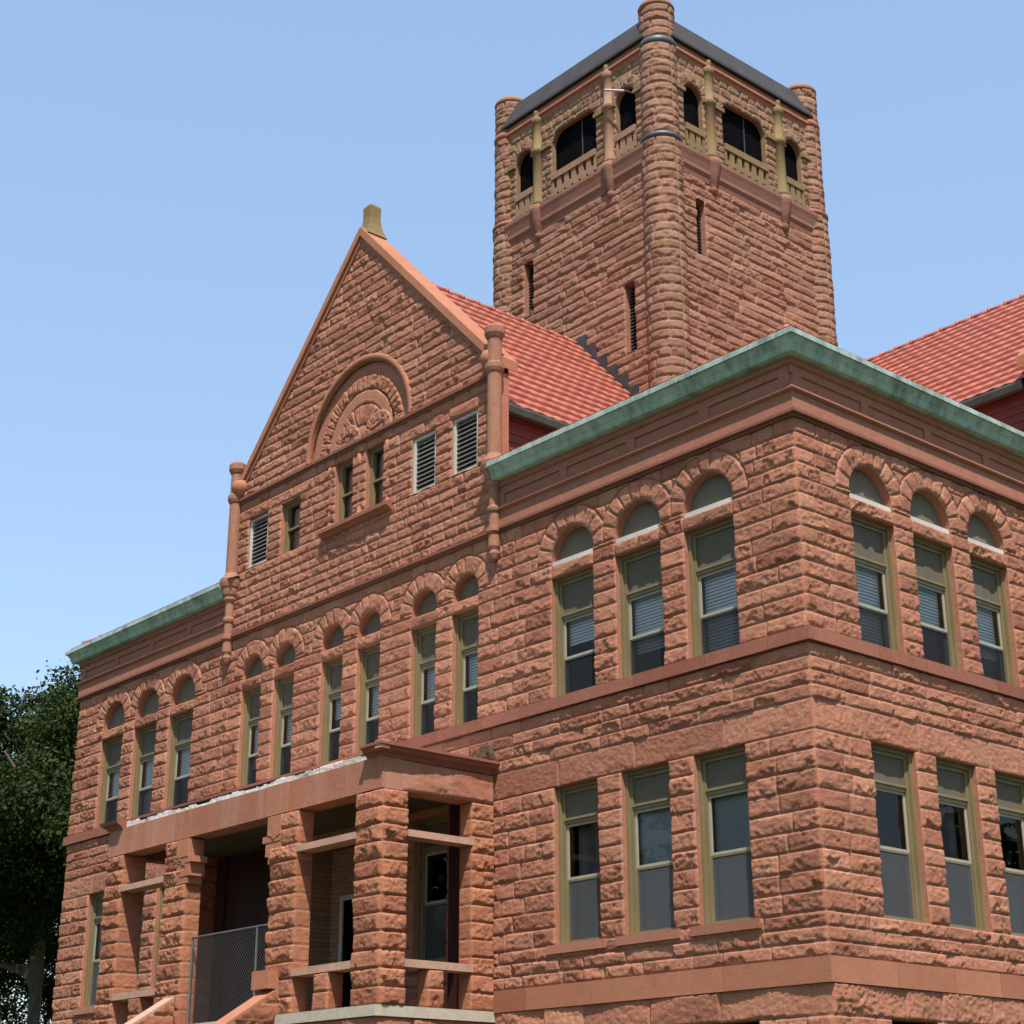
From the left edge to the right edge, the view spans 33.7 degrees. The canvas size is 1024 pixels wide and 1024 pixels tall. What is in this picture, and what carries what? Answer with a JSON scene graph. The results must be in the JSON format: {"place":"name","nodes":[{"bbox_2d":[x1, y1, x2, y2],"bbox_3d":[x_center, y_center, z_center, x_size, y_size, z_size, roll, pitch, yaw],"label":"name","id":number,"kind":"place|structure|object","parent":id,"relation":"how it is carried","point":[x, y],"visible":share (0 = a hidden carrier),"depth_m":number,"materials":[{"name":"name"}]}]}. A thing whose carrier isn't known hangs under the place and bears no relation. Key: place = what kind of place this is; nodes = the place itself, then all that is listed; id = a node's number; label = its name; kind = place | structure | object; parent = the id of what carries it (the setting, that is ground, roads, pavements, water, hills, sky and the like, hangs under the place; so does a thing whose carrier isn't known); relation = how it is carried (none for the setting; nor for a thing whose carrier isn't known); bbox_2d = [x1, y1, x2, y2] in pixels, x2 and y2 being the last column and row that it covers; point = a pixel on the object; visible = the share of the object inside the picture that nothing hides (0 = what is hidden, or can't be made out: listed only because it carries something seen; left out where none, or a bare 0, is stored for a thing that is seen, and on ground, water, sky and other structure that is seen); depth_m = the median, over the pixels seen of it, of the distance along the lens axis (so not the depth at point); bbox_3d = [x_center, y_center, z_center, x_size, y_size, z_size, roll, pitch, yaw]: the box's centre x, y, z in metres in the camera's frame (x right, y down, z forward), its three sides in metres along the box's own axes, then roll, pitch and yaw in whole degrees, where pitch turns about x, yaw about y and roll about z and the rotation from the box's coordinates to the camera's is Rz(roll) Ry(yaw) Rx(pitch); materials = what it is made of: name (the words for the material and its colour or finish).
{"place":"outdoors","nodes":[
{"label":"outdoors","id":0,"kind":"place"},
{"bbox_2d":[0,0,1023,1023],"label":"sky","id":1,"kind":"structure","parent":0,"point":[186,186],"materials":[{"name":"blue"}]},
{"label":"lawn","id":2,"kind":"structure","parent":0,"visible":0},
{"bbox_2d":[0,913,58,1023],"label":"tree","id":3,"kind":"object","parent":2,"relation":"on","point":[17,1011],"visible":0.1,"depth_m":66.04,"materials":[{"name":"green plant"}]},
{"bbox_2d":[0,700,60,1013],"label":"tree","id":4,"kind":"object","parent":2,"relation":"on","point":[3,913],"depth_m":61.48,"materials":[{"name":"green plant"}]},
{"bbox_2d":[0,686,75,1023],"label":"tree","id":5,"kind":"object","parent":2,"relation":"on","point":[50,965],"depth_m":55.36,"materials":[{"name":"green plant"}]},
{"bbox_2d":[0,659,81,1023],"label":"tree","id":6,"kind":"object","parent":2,"relation":"on","point":[35,815],"visible":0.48,"depth_m":45.92,"materials":[{"name":"green plant"}]},
{"bbox_2d":[52,0,1023,1023],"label":"courthouse","id":7,"kind":"structure","parent":2,"relation":"on","point":[608,608],"depth_m":26.00,"materials":[{"name":"stone"}]},
{"bbox_2d":[73,893,104,1014],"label":"window","id":8,"kind":"structure","parent":7,"relation":"in","point":[94,943],"depth_m":34.74,"materials":[{"name":"green paint"}]},
{"bbox_2d":[96,688,130,827],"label":"window","id":9,"kind":"structure","parent":7,"relation":"in","point":[114,711],"depth_m":36.06,"materials":[{"name":"green paint"}]},
{"bbox_2d":[137,891,144,988],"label":"window","id":10,"kind":"structure","parent":7,"relation":"in","point":[144,891],"depth_m":33.35,"materials":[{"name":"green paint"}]},
{"bbox_2d":[130,675,165,817],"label":"window","id":11,"kind":"structure","parent":7,"relation":"in","point":[148,697],"depth_m":35.06,"materials":[{"name":"green paint"}]},
{"bbox_2d":[153,887,164,1004],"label":"window","id":12,"kind":"structure","parent":7,"relation":"in","point":[162,888],"depth_m":32.80,"materials":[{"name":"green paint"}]},
{"bbox_2d":[164,660,202,807],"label":"window","id":13,"kind":"structure","parent":7,"relation":"in","point":[186,681],"depth_m":34.06,"materials":[{"name":"green paint"}]},
{"bbox_2d":[186,924,267,1023],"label":"chain link fence","id":14,"kind":"object","parent":7,"relation":"on","point":[217,934],"visible":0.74,"depth_m":27.08,"materials":[{"name":"metal"}]},
{"bbox_2d":[234,639,268,786],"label":"window","id":15,"kind":"structure","parent":7,"relation":"in","point":[254,657],"depth_m":32.21,"materials":[{"name":"green paint"}]},
{"bbox_2d":[268,627,304,777],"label":"window","id":16,"kind":"structure","parent":7,"relation":"in","point":[288,644],"depth_m":31.41,"materials":[{"name":"green paint"}]},
{"bbox_2d":[312,608,350,763],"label":"window","id":17,"kind":"structure","parent":7,"relation":"in","point":[335,626],"depth_m":30.34,"materials":[{"name":"green paint"}]},
{"bbox_2d":[350,593,391,752],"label":"window","id":18,"kind":"structure","parent":7,"relation":"in","point":[374,611],"depth_m":29.56,"materials":[{"name":"green paint"}]},
{"bbox_2d":[400,572,444,736],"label":"window","id":19,"kind":"structure","parent":7,"relation":"in","point":[422,597],"depth_m":28.46,"materials":[{"name":"green paint"}]},
{"bbox_2d":[404,814,447,972],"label":"window","id":20,"kind":"structure","parent":7,"relation":"in","point":[431,941],"depth_m":26.88,"materials":[{"name":"grey glass"}]},
{"bbox_2d":[444,555,490,724],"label":"window","id":21,"kind":"structure","parent":7,"relation":"in","point":[470,574],"depth_m":27.68,"materials":[{"name":"green paint"}]},
{"bbox_2d":[537,505,603,695],"bbox_3d":[1.020,1.344,25.809,0.351,2.980,1.560,17,-27,-38],"label":"window","id":22,"kind":"structure","parent":7,"relation":"in","point":[569,541],"depth_m":25.90,"materials":[{"name":"green paint"}]},
{"bbox_2d":[546,780,606,954],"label":"window","id":23,"kind":"structure","parent":7,"relation":"in","point":[579,896],"depth_m":24.54,"materials":[{"name":"grey glass"}]},
{"bbox_2d":[604,89,632,93],"bbox_3d":[2.321,-9.210,36.902,0.624,0.204,0.131,-5,-21,11],"label":"floodlight","id":24,"kind":"object","parent":7,"relation":"attached to","point":[615,90],"visible":1,"depth_m":36.87,"materials":[{"name":"white paint"}]},
{"bbox_2d":[603,479,671,677],"bbox_3d":[1.948,0.961,24.812,0.351,2.980,1.560,17,-27,-38],"label":"window","id":25,"kind":"structure","parent":7,"relation":"in","point":[634,516],"depth_m":24.89,"materials":[{"name":"green paint"}]},
{"bbox_2d":[615,764,681,945],"bbox_3d":[1.953,4.728,23.372,0.370,2.405,1.200,17,-27,-38],"label":"window","id":26,"kind":"structure","parent":7,"relation":"in","point":[647,796],"depth_m":23.50,"materials":[{"name":"grey glass"}]},
{"bbox_2d":[670,451,748,656],"bbox_3d":[2.870,0.582,23.822,0.352,2.980,1.560,17,-27,-38],"label":"window","id":27,"kind":"structure","parent":7,"relation":"in","point":[704,490],"depth_m":23.89,"materials":[{"name":"green paint"}]},
{"bbox_2d":[690,746,761,936],"bbox_3d":[2.876,4.348,22.383,0.370,2.405,1.200,17,-27,-38],"label":"window","id":28,"kind":"structure","parent":7,"relation":"in","point":[728,900],"depth_m":22.50,"materials":[{"name":"grey glass"}]},
{"bbox_2d":[736,1022,758,1023],"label":"basement window","id":29,"kind":"structure","parent":7,"relation":"in","point":[749,1022],"depth_m":21.51,"materials":[{"name":"black glass"}]},
{"bbox_2d":[835,446,901,650],"bbox_3d":[4.976,0.512,23.665,1.570,2.985,0.353,17,-27,-38],"label":"window","id":30,"kind":"structure","parent":7,"relation":"in","point":[874,489],"depth_m":23.75,"materials":[{"name":"green paint"}]},
{"bbox_2d":[871,744,924,922],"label":"window","id":31,"kind":"structure","parent":7,"relation":"in","point":[901,878],"depth_m":22.41,"materials":[{"name":"grey glass"}]},
{"bbox_2d":[892,1021,924,1023],"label":"basement window","id":32,"kind":"structure","parent":7,"relation":"in","point":[893,1022],"depth_m":21.48,"materials":[{"name":"black glass"}]},
{"bbox_2d":[899,470,959,668],"bbox_3d":[6.032,0.836,24.525,1.570,2.985,0.353,17,-27,-38],"label":"window","id":33,"kind":"structure","parent":7,"relation":"in","point":[932,511],"depth_m":24.62,"materials":[{"name":"green paint"}]},
{"bbox_2d":[936,759,987,930],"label":"window","id":34,"kind":"structure","parent":7,"relation":"in","point":[964,882],"depth_m":23.35,"materials":[{"name":"grey glass"}]},
{"bbox_2d":[957,493,1015,685],"bbox_3d":[7.088,1.160,25.385,1.570,2.985,0.354,17,-27,-38],"label":"window","id":35,"kind":"structure","parent":7,"relation":"in","point":[986,528],"depth_m":25.49,"materials":[{"name":"green paint"}]},
{"bbox_2d":[995,773,1023,935],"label":"window","id":36,"kind":"structure","parent":7,"relation":"in","point":[1010,790],"depth_m":24.23,"materials":[{"name":"grey glass"}]}
]}

